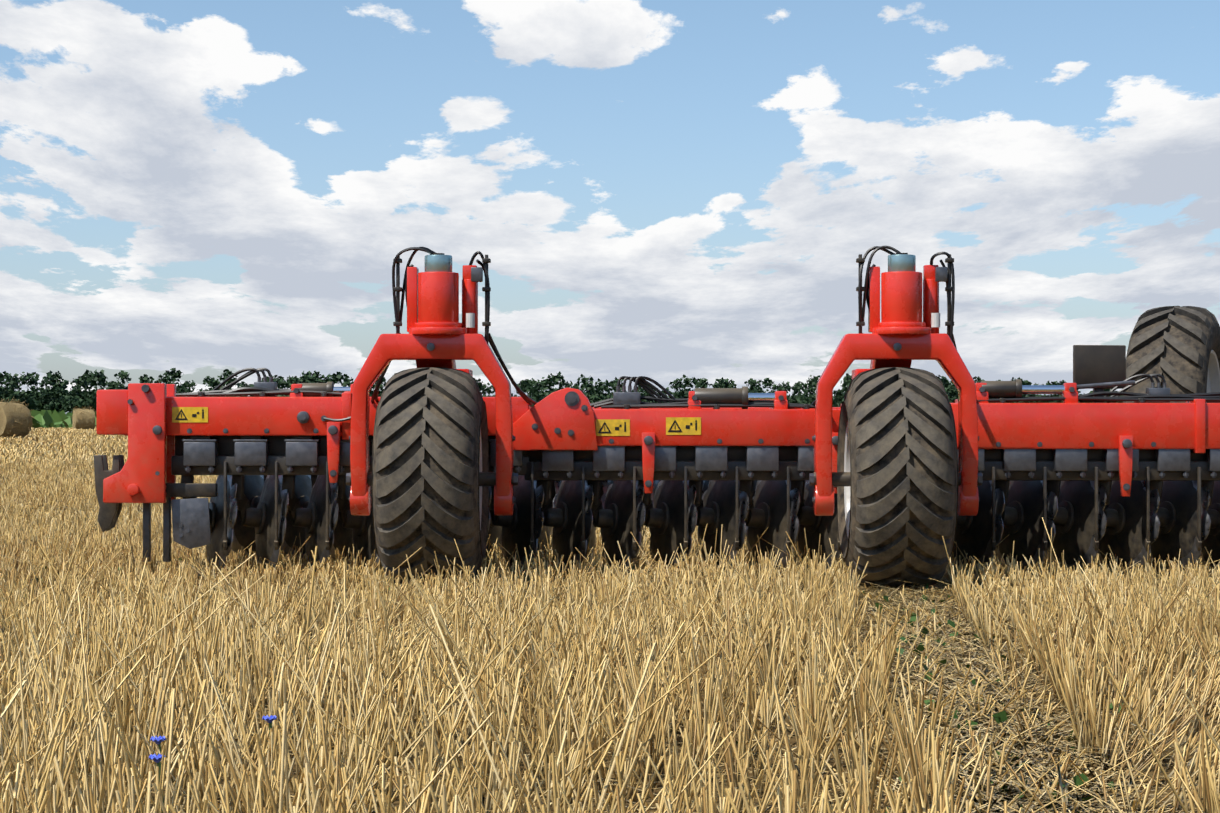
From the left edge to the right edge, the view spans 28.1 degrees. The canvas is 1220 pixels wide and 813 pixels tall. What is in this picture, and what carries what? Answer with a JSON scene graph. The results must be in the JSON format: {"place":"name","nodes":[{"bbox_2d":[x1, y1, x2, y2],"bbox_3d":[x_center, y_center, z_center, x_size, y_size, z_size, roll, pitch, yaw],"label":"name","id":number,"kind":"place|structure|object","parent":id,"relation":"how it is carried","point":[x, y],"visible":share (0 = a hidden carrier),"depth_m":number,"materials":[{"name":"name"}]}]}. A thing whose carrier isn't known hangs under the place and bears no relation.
{"place":"outdoors","nodes":[
{"label":"outdoors","id":0,"kind":"place"},
{"bbox_2d":[0,427,1219,812],"bbox_3d":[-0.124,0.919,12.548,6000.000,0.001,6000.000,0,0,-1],"label":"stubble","id":1,"kind":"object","parent":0,"point":[886,753],"depth_m":6.26,"materials":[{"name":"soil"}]},
{"bbox_2d":[0,386,8,397],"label":"tree","id":2,"kind":"object","parent":1,"relation":"on","point":[2,388],"visible":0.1,"depth_m":546.93,"materials":[{"name":"green plant"}]},
{"bbox_2d":[0,371,16,395],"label":"tree","id":3,"kind":"object","parent":1,"relation":"on","point":[2,376],"visible":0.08,"depth_m":575.40,"materials":[{"name":"green plant"}]},
{"bbox_2d":[3,383,21,398],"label":"tree","id":4,"kind":"object","parent":1,"relation":"on","point":[9,387],"visible":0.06,"depth_m":571.65,"materials":[{"name":"green plant"}]},
{"bbox_2d":[0,397,33,437],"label":"hay bale","id":5,"kind":"object","parent":1,"relation":"on","point":[16,419],"visible":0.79,"depth_m":95.89,"materials":[{"name":"plant"}]},
{"bbox_2d":[0,373,41,410],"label":"tree","id":6,"kind":"object","parent":1,"relation":"on","point":[14,382],"visible":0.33,"depth_m":546.44,"materials":[{"name":"green plant"}]},
{"bbox_2d":[20,376,37,397],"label":"tree","id":7,"kind":"object","parent":1,"relation":"on","point":[33,381],"visible":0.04,"depth_m":597.43,"materials":[{"name":"green plant"}]},
{"bbox_2d":[18,372,39,395],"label":"tree","id":8,"kind":"object","parent":1,"relation":"on","point":[30,375],"depth_m":634.77,"materials":[{"name":"green plant"}]},
{"bbox_2d":[27,385,39,397],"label":"tree","id":9,"kind":"object","parent":1,"relation":"on","point":[32,389],"visible":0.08,"depth_m":578.11,"materials":[{"name":"green plant"}]},
{"bbox_2d":[31,376,64,411],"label":"tree","id":10,"kind":"object","parent":1,"relation":"on","point":[45,399],"visible":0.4,"depth_m":557.84,"materials":[{"name":"green plant"}]},
{"bbox_2d":[35,371,68,397],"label":"tree","id":11,"kind":"object","parent":1,"relation":"on","point":[55,377],"visible":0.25,"depth_m":569.82,"materials":[{"name":"green plant"}]},
{"bbox_2d":[45,388,68,411],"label":"tree","id":12,"kind":"object","parent":1,"relation":"on","point":[56,405],"visible":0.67,"depth_m":547.88,"materials":[{"name":"green plant"}]},
{"bbox_2d":[52,384,66,388],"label":"tree","id":13,"kind":"object","parent":1,"relation":"on","point":[61,385],"visible":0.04,"depth_m":595.63,"materials":[{"name":"green plant"}]},
{"bbox_2d":[30,410,95,427],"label":"crop plants","id":14,"kind":"object","parent":1,"relation":"on","point":[49,418],"visible":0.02,"depth_m":185.98,"materials":[{"name":"green plant"}]},
{"bbox_2d":[55,379,71,392],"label":"tree","id":15,"kind":"object","parent":1,"relation":"on","point":[64,382],"visible":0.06,"depth_m":635.17,"materials":[{"name":"green plant"}]},
{"bbox_2d":[0,426,127,466],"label":"stubble","id":16,"kind":"object","parent":1,"relation":"on","point":[43,444],"visible":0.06,"depth_m":62.23,"materials":[{"name":"plant"}]},
{"bbox_2d":[57,377,89,400],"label":"tree","id":17,"kind":"object","parent":1,"relation":"on","point":[69,396],"visible":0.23,"depth_m":563.83,"materials":[{"name":"green plant"}]},
{"bbox_2d":[62,385,90,412],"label":"tree","id":18,"kind":"object","parent":1,"relation":"on","point":[69,405],"visible":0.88,"depth_m":544.83,"materials":[{"name":"green plant"}]},
{"bbox_2d":[70,407,95,429],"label":"hay bale","id":19,"kind":"object","parent":1,"relation":"on","point":[82,418],"visible":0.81,"depth_m":163.54,"materials":[{"name":"plant"}]},
{"bbox_2d":[70,370,97,392],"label":"tree","id":20,"kind":"object","parent":1,"relation":"on","point":[87,372],"visible":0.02,"depth_m":595.30,"materials":[{"name":"green plant"}]},
{"bbox_2d":[78,374,90,392],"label":"tree","id":21,"kind":"object","parent":1,"relation":"on","point":[85,378],"visible":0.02,"depth_m":588.87,"materials":[{"name":"green plant"}]},
{"bbox_2d":[81,381,94,390],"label":"tree","id":22,"kind":"object","parent":1,"relation":"on","point":[87,387],"visible":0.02,"depth_m":643.95,"materials":[{"name":"green plant"}]},
{"bbox_2d":[72,369,112,411],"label":"tree","id":23,"kind":"object","parent":1,"relation":"on","point":[98,376],"visible":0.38,"depth_m":563.56,"materials":[{"name":"green plant"}]},
{"bbox_2d":[92,378,107,387],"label":"tree","id":24,"kind":"object","parent":1,"relation":"on","point":[103,384],"visible":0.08,"depth_m":639.29,"materials":[{"name":"green plant"}]},
{"bbox_2d":[108,380,121,389],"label":"tree","id":25,"kind":"object","parent":1,"relation":"on","point":[114,385],"visible":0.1,"depth_m":550.57,"materials":[{"name":"green plant"}]},
{"bbox_2d":[107,370,130,389],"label":"tree","id":26,"kind":"object","parent":1,"relation":"on","point":[122,375],"visible":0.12,"depth_m":597.26,"materials":[{"name":"green plant"}]},
{"bbox_2d":[138,374,154,382],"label":"tree","id":27,"kind":"object","parent":1,"relation":"on","point":[144,378],"visible":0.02,"depth_m":594.63,"materials":[{"name":"green plant"}]},
{"bbox_2d":[154,374,171,382],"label":"tree","id":28,"kind":"object","parent":1,"relation":"on","point":[161,380],"visible":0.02,"depth_m":638.94,"materials":[{"name":"green plant"}]},
{"bbox_2d":[163,377,186,396],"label":"tree","id":29,"kind":"object","parent":1,"relation":"on","point":[168,380],"depth_m":559.76,"materials":[{"name":"green plant"}]},
{"bbox_2d":[163,368,193,392],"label":"tree","id":30,"kind":"object","parent":1,"relation":"on","point":[174,373],"visible":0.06,"depth_m":589.53,"materials":[{"name":"green plant"}]},
{"bbox_2d":[179,386,192,396],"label":"tree","id":31,"kind":"object","parent":1,"relation":"on","point":[186,390],"visible":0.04,"depth_m":550.92,"materials":[{"name":"green plant"}]},
{"bbox_2d":[181,380,196,396],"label":"tree","id":32,"kind":"object","parent":1,"relation":"on","point":[188,384],"visible":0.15,"depth_m":569.10,"materials":[{"name":"green plant"}]},
{"bbox_2d":[197,376,214,396],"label":"tree","id":33,"kind":"object","parent":1,"relation":"on","point":[206,380],"visible":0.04,"depth_m":629.79,"materials":[{"name":"green plant"}]},
{"bbox_2d":[149,715,276,812],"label":"cornflowers","id":34,"kind":"object","parent":1,"relation":"on","point":[160,739],"visible":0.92,"depth_m":4.62,"materials":[{"name":"blue plant"}]},
{"bbox_2d":[208,379,223,396],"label":"tree","id":35,"kind":"object","parent":1,"relation":"on","point":[217,382],"visible":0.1,"depth_m":568.59,"materials":[{"name":"green plant"}]},
{"bbox_2d":[208,369,248,396],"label":"tree","id":36,"kind":"object","parent":1,"relation":"on","point":[227,373],"visible":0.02,"depth_m":594.31,"materials":[{"name":"green plant"}]},
{"bbox_2d":[216,377,245,396],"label":"tree","id":37,"kind":"object","parent":1,"relation":"on","point":[230,381],"visible":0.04,"depth_m":550.92,"materials":[{"name":"green plant"}]},
{"bbox_2d":[235,381,247,387],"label":"tree","id":38,"kind":"object","parent":1,"relation":"on","point":[241,384],"visible":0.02,"depth_m":643.16,"materials":[{"name":"green plant"}]},
{"bbox_2d":[244,384,253,396],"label":"tree","id":39,"kind":"object","parent":1,"relation":"on","point":[251,385],"depth_m":559.30,"materials":[{"name":"green plant"}]},
{"bbox_2d":[267,375,283,383],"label":"tree","id":40,"kind":"object","parent":1,"relation":"on","point":[280,378],"visible":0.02,"depth_m":558.99,"materials":[{"name":"green plant"}]},
{"bbox_2d":[276,376,299,396],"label":"tree","id":41,"kind":"object","parent":1,"relation":"on","point":[290,380],"visible":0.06,"depth_m":549.78,"materials":[{"name":"green plant"}]},
{"bbox_2d":[300,373,317,382],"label":"tree","id":42,"kind":"object","parent":1,"relation":"on","point":[307,379],"visible":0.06,"depth_m":574.41,"materials":[{"name":"green plant"}]},
{"bbox_2d":[306,370,320,378],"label":"tree","id":43,"kind":"object","parent":1,"relation":"on","point":[316,374],"visible":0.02,"depth_m":605.07,"materials":[{"name":"green plant"}]},
{"bbox_2d":[309,377,323,382],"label":"tree","id":44,"kind":"object","parent":1,"relation":"on","point":[315,380],"depth_m":558.01,"materials":[{"name":"green plant"}]},
{"bbox_2d":[318,374,341,396],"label":"tree","id":45,"kind":"object","parent":1,"relation":"on","point":[326,379],"visible":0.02,"depth_m":553.43,"materials":[{"name":"green plant"}]},
{"bbox_2d":[332,372,349,383],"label":"tree","id":46,"kind":"object","parent":1,"relation":"on","point":[338,377],"visible":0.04,"depth_m":572.97,"materials":[{"name":"green plant"}]},
{"bbox_2d":[341,377,352,386],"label":"tree","id":47,"kind":"object","parent":1,"relation":"on","point":[345,383],"depth_m":645.31,"materials":[{"name":"green plant"}]},
{"bbox_2d":[372,384,384,396],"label":"tree","id":48,"kind":"object","parent":1,"relation":"on","point":[380,388],"visible":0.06,"depth_m":559.77,"materials":[{"name":"green plant"}]},
{"bbox_2d":[371,377,385,393],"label":"tree","id":49,"kind":"object","parent":1,"relation":"on","point":[384,380],"visible":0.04,"depth_m":574.64,"materials":[{"name":"green plant"}]},
{"bbox_2d":[0,454,792,555],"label":"stubble","id":50,"kind":"object","parent":1,"relation":"on","point":[49,473],"visible":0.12,"depth_m":21.14,"materials":[{"name":"plant"}]},
{"bbox_2d":[474,378,491,396],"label":"tree","id":51,"kind":"object","parent":1,"relation":"on","point":[480,385],"visible":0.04,"depth_m":560.76,"materials":[{"name":"green plant"}]},
{"bbox_2d":[485,383,494,395],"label":"tree","id":52,"kind":"object","parent":1,"relation":"on","point":[488,391],"depth_m":597.89,"materials":[{"name":"green plant"}]},
{"bbox_2d":[482,387,515,396],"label":"tree","id":53,"kind":"object","parent":1,"relation":"on","point":[494,394],"visible":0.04,"depth_m":551.85,"materials":[{"name":"green plant"}]},
{"bbox_2d":[514,378,535,396],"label":"tree","id":54,"kind":"object","parent":1,"relation":"on","point":[532,381],"depth_m":640.09,"materials":[{"name":"green plant"}]},
{"bbox_2d":[517,379,536,398],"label":"tree","id":55,"kind":"object","parent":1,"relation":"on","point":[526,384],"visible":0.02,"depth_m":575.25,"materials":[{"name":"green plant"}]},
{"bbox_2d":[526,386,540,406],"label":"tree","id":56,"kind":"object","parent":1,"relation":"on","point":[535,392],"visible":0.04,"depth_m":547.35,"materials":[{"name":"green plant"}]},
{"bbox_2d":[530,381,547,406],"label":"tree","id":57,"kind":"object","parent":1,"relation":"on","point":[538,386],"visible":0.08,"depth_m":547.87,"materials":[{"name":"green plant"}]},
{"bbox_2d":[529,376,558,399],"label":"tree","id":58,"kind":"object","parent":1,"relation":"on","point":[551,380],"visible":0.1,"depth_m":576.50,"materials":[{"name":"green plant"}]},
{"bbox_2d":[538,371,564,393],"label":"tree","id":59,"kind":"object","parent":1,"relation":"on","point":[559,376],"visible":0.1,"depth_m":596.18,"materials":[{"name":"green plant"}]},
{"bbox_2d":[560,380,571,388],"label":"tree","id":60,"kind":"object","parent":1,"relation":"on","point":[566,385],"visible":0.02,"depth_m":645.38,"materials":[{"name":"green plant"}]},
{"bbox_2d":[569,382,579,388],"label":"tree","id":61,"kind":"object","parent":1,"relation":"on","point":[575,386],"visible":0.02,"depth_m":566.77,"materials":[{"name":"green plant"}]},
{"bbox_2d":[577,374,594,395],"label":"tree","id":62,"kind":"object","parent":1,"relation":"on","point":[584,380],"visible":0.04,"depth_m":592.08,"materials":[{"name":"green plant"}]},
{"bbox_2d":[580,381,600,402],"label":"tree","id":63,"kind":"object","parent":1,"relation":"on","point":[589,386],"visible":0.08,"depth_m":552.42,"materials":[{"name":"green plant"}]},
{"bbox_2d":[585,378,612,397],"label":"tree","id":64,"kind":"object","parent":1,"relation":"on","point":[605,383],"visible":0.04,"depth_m":571.81,"materials":[{"name":"green plant"}]},
{"bbox_2d":[589,385,610,402],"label":"tree","id":65,"kind":"object","parent":1,"relation":"on","point":[599,389],"visible":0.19,"depth_m":550.38,"materials":[{"name":"green plant"}]},
{"bbox_2d":[0,517,1219,812],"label":"stubble","id":66,"kind":"object","parent":1,"relation":"on","point":[176,633],"visible":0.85,"depth_m":6.17,"materials":[{"name":"plant"}]},
{"bbox_2d":[0,477,1219,812],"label":"ground","id":67,"kind":"structure","parent":1,"relation":"on","point":[680,743],"depth_m":7.18,"materials":[{"name":"soil"}]},
{"bbox_2d":[604,379,616,392],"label":"tree","id":68,"kind":"object","parent":1,"relation":"on","point":[612,384],"visible":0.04,"depth_m":607.05,"materials":[{"name":"green plant"}]},
{"bbox_2d":[25,550,1208,812],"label":"track weed leaves","id":69,"kind":"object","parent":1,"relation":"on","point":[1001,716],"visible":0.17,"depth_m":7.32,"materials":[{"name":"plant"}]},
{"bbox_2d":[610,377,626,394],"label":"tree","id":70,"kind":"object","parent":1,"relation":"on","point":[616,380],"visible":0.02,"depth_m":636.19,"materials":[{"name":"green plant"}]},
{"bbox_2d":[641,392,655,402],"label":"tree","id":71,"kind":"object","parent":1,"relation":"on","point":[645,394],"visible":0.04,"depth_m":559.97,"materials":[{"name":"green plant"}]},
{"bbox_2d":[94,246,1219,589],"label":"disc harrow","id":72,"kind":"object","parent":1,"relation":"on","point":[894,468],"visible":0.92,"depth_m":12.44,"materials":[{"name":"red paint"}]},
{"bbox_2d":[113,559,1211,612],"bbox_3d":[0.520,0.894,12.057,6.652,0.139,4.175,0,0,-1],"label":"crushed straw","id":73,"kind":"object","parent":1,"relation":"on","point":[908,592],"visible":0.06,"depth_m":11.56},
{"bbox_2d":[657,387,671,396],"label":"tree","id":74,"kind":"object","parent":1,"relation":"on","point":[667,389],"depth_m":597.38,"materials":[{"name":"green plant"}]},
{"bbox_2d":[657,378,687,402],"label":"tree","id":75,"kind":"object","parent":1,"relation":"on","point":[677,383],"visible":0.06,"depth_m":554.40,"materials":[{"name":"green plant"}]},
{"bbox_2d":[668,375,695,397],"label":"tree","id":76,"kind":"object","parent":1,"relation":"on","point":[686,381],"visible":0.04,"depth_m":634.74,"materials":[{"name":"green plant"}]},
{"bbox_2d":[681,388,690,395],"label":"tree","id":77,"kind":"object","parent":1,"relation":"on","point":[685,391],"visible":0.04,"depth_m":596.52,"materials":[{"name":"green plant"}]},
{"bbox_2d":[694,378,705,387],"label":"tree","id":78,"kind":"object","parent":1,"relation":"on","point":[695,381],"depth_m":592.69,"materials":[{"name":"green plant"}]},
{"bbox_2d":[696,378,711,387],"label":"tree","id":79,"kind":"object","parent":1,"relation":"on","point":[702,384],"depth_m":581.09,"materials":[{"name":"green plant"}]},
{"bbox_2d":[713,383,725,387],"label":"tree","id":80,"kind":"object","parent":1,"relation":"on","point":[716,385],"visible":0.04,"depth_m":580.59,"materials":[{"name":"green plant"}]},
{"bbox_2d":[715,377,730,387],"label":"tree","id":81,"kind":"object","parent":1,"relation":"on","point":[721,382],"visible":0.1,"depth_m":606.44,"materials":[{"name":"green plant"}]},
{"bbox_2d":[725,379,736,387],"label":"tree","id":82,"kind":"object","parent":1,"relation":"on","point":[733,384],"visible":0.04,"depth_m":645.32,"materials":[{"name":"green plant"}]},
{"bbox_2d":[744,378,758,392],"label":"tree","id":83,"kind":"object","parent":1,"relation":"on","point":[751,382],"visible":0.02,"depth_m":548.70,"materials":[{"name":"green plant"}]},
{"bbox_2d":[757,378,774,388],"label":"tree","id":84,"kind":"object","parent":1,"relation":"on","point":[765,383],"visible":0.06,"depth_m":599.17,"materials":[{"name":"green plant"}]},
{"bbox_2d":[772,383,787,397],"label":"tree","id":85,"kind":"object","parent":1,"relation":"on","point":[774,387],"visible":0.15,"depth_m":642.50,"materials":[{"name":"green plant"}]},
{"bbox_2d":[778,381,791,400],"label":"tree","id":86,"kind":"object","parent":1,"relation":"on","point":[786,387],"visible":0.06,"depth_m":602.54,"materials":[{"name":"green plant"}]},
{"bbox_2d":[788,384,803,402],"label":"tree","id":87,"kind":"object","parent":1,"relation":"on","point":[796,388],"visible":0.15,"depth_m":573.74,"materials":[{"name":"green plant"}]},
{"bbox_2d":[792,381,808,396],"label":"tree","id":88,"kind":"object","parent":1,"relation":"on","point":[798,383],"visible":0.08,"depth_m":607.81,"materials":[{"name":"green plant"}]},
{"bbox_2d":[797,385,814,403],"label":"tree","id":89,"kind":"object","parent":1,"relation":"on","point":[806,390],"visible":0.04,"depth_m":556.71,"materials":[{"name":"green plant"}]},
{"bbox_2d":[796,378,818,401],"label":"tree","id":90,"kind":"object","parent":1,"relation":"on","point":[812,383],"visible":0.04,"depth_m":572.09,"materials":[{"name":"green plant"}]},
{"bbox_2d":[802,375,833,397],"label":"tree","id":91,"kind":"object","parent":1,"relation":"on","point":[814,377],"visible":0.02,"depth_m":605.23,"materials":[{"name":"green plant"}]},
{"bbox_2d":[806,381,835,406],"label":"tree","id":92,"kind":"object","parent":1,"relation":"on","point":[808,400],"visible":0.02,"depth_m":547.08,"materials":[{"name":"green plant"}]},
{"bbox_2d":[833,382,849,406],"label":"tree","id":93,"kind":"object","parent":1,"relation":"on","point":[838,400],"visible":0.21,"depth_m":564.49,"materials":[{"name":"green plant"}]},
{"bbox_2d":[833,373,851,398],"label":"tree","id":94,"kind":"object","parent":1,"relation":"on","point":[847,378],"visible":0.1,"depth_m":568.14,"materials":[{"name":"green plant"}]},
{"bbox_2d":[936,375,955,396],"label":"tree","id":95,"kind":"object","parent":1,"relation":"on","point":[943,379],"visible":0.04,"depth_m":594.78,"materials":[{"name":"green plant"}]},
{"bbox_2d":[943,380,951,387],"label":"tree","id":96,"kind":"object","parent":1,"relation":"on","point":[947,384],"depth_m":642.12,"materials":[{"name":"green plant"}]},
{"bbox_2d":[945,386,957,402],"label":"tree","id":97,"kind":"object","parent":1,"relation":"on","point":[951,390],"visible":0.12,"depth_m":550.30,"materials":[{"name":"green plant"}]},
{"bbox_2d":[973,376,984,382],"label":"tree","id":98,"kind":"object","parent":1,"relation":"on","point":[978,380],"visible":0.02,"depth_m":577.99,"materials":[{"name":"green plant"}]},
{"bbox_2d":[815,585,1191,812],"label":"ground","id":99,"kind":"structure","parent":1,"relation":"on","point":[1004,795],"depth_m":6.50,"materials":[{"name":"soil"}]},
{"bbox_2d":[1006,379,1035,402],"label":"tree","id":100,"kind":"object","parent":1,"relation":"on","point":[1025,382],"visible":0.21,"depth_m":561.93,"materials":[{"name":"green plant"}]},
{"bbox_2d":[1031,384,1059,402],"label":"tree","id":101,"kind":"object","parent":1,"relation":"on","point":[1037,395],"visible":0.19,"depth_m":551.70,"materials":[{"name":"green plant"}]},
{"bbox_2d":[1042,381,1059,396],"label":"tree","id":102,"kind":"object","parent":1,"relation":"on","point":[1054,383],"visible":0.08,"depth_m":570.99,"materials":[{"name":"green plant"}]},
{"bbox_2d":[1050,380,1066,396],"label":"tree","id":103,"kind":"object","parent":1,"relation":"on","point":[1061,383],"visible":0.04,"depth_m":607.34,"materials":[{"name":"green plant"}]},
{"bbox_2d":[1123,306,1219,402],"bbox_3d":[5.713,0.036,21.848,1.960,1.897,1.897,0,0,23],"label":"tire","id":104,"kind":"object","parent":1,"relation":"on","point":[1177,348],"visible":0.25,"depth_m":21.46,"materials":[{"name":"black rubber"}]},
{"bbox_2d":[0,0,1219,413],"label":"sky","id":105,"kind":"structure","parent":0,"point":[662,191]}
]}

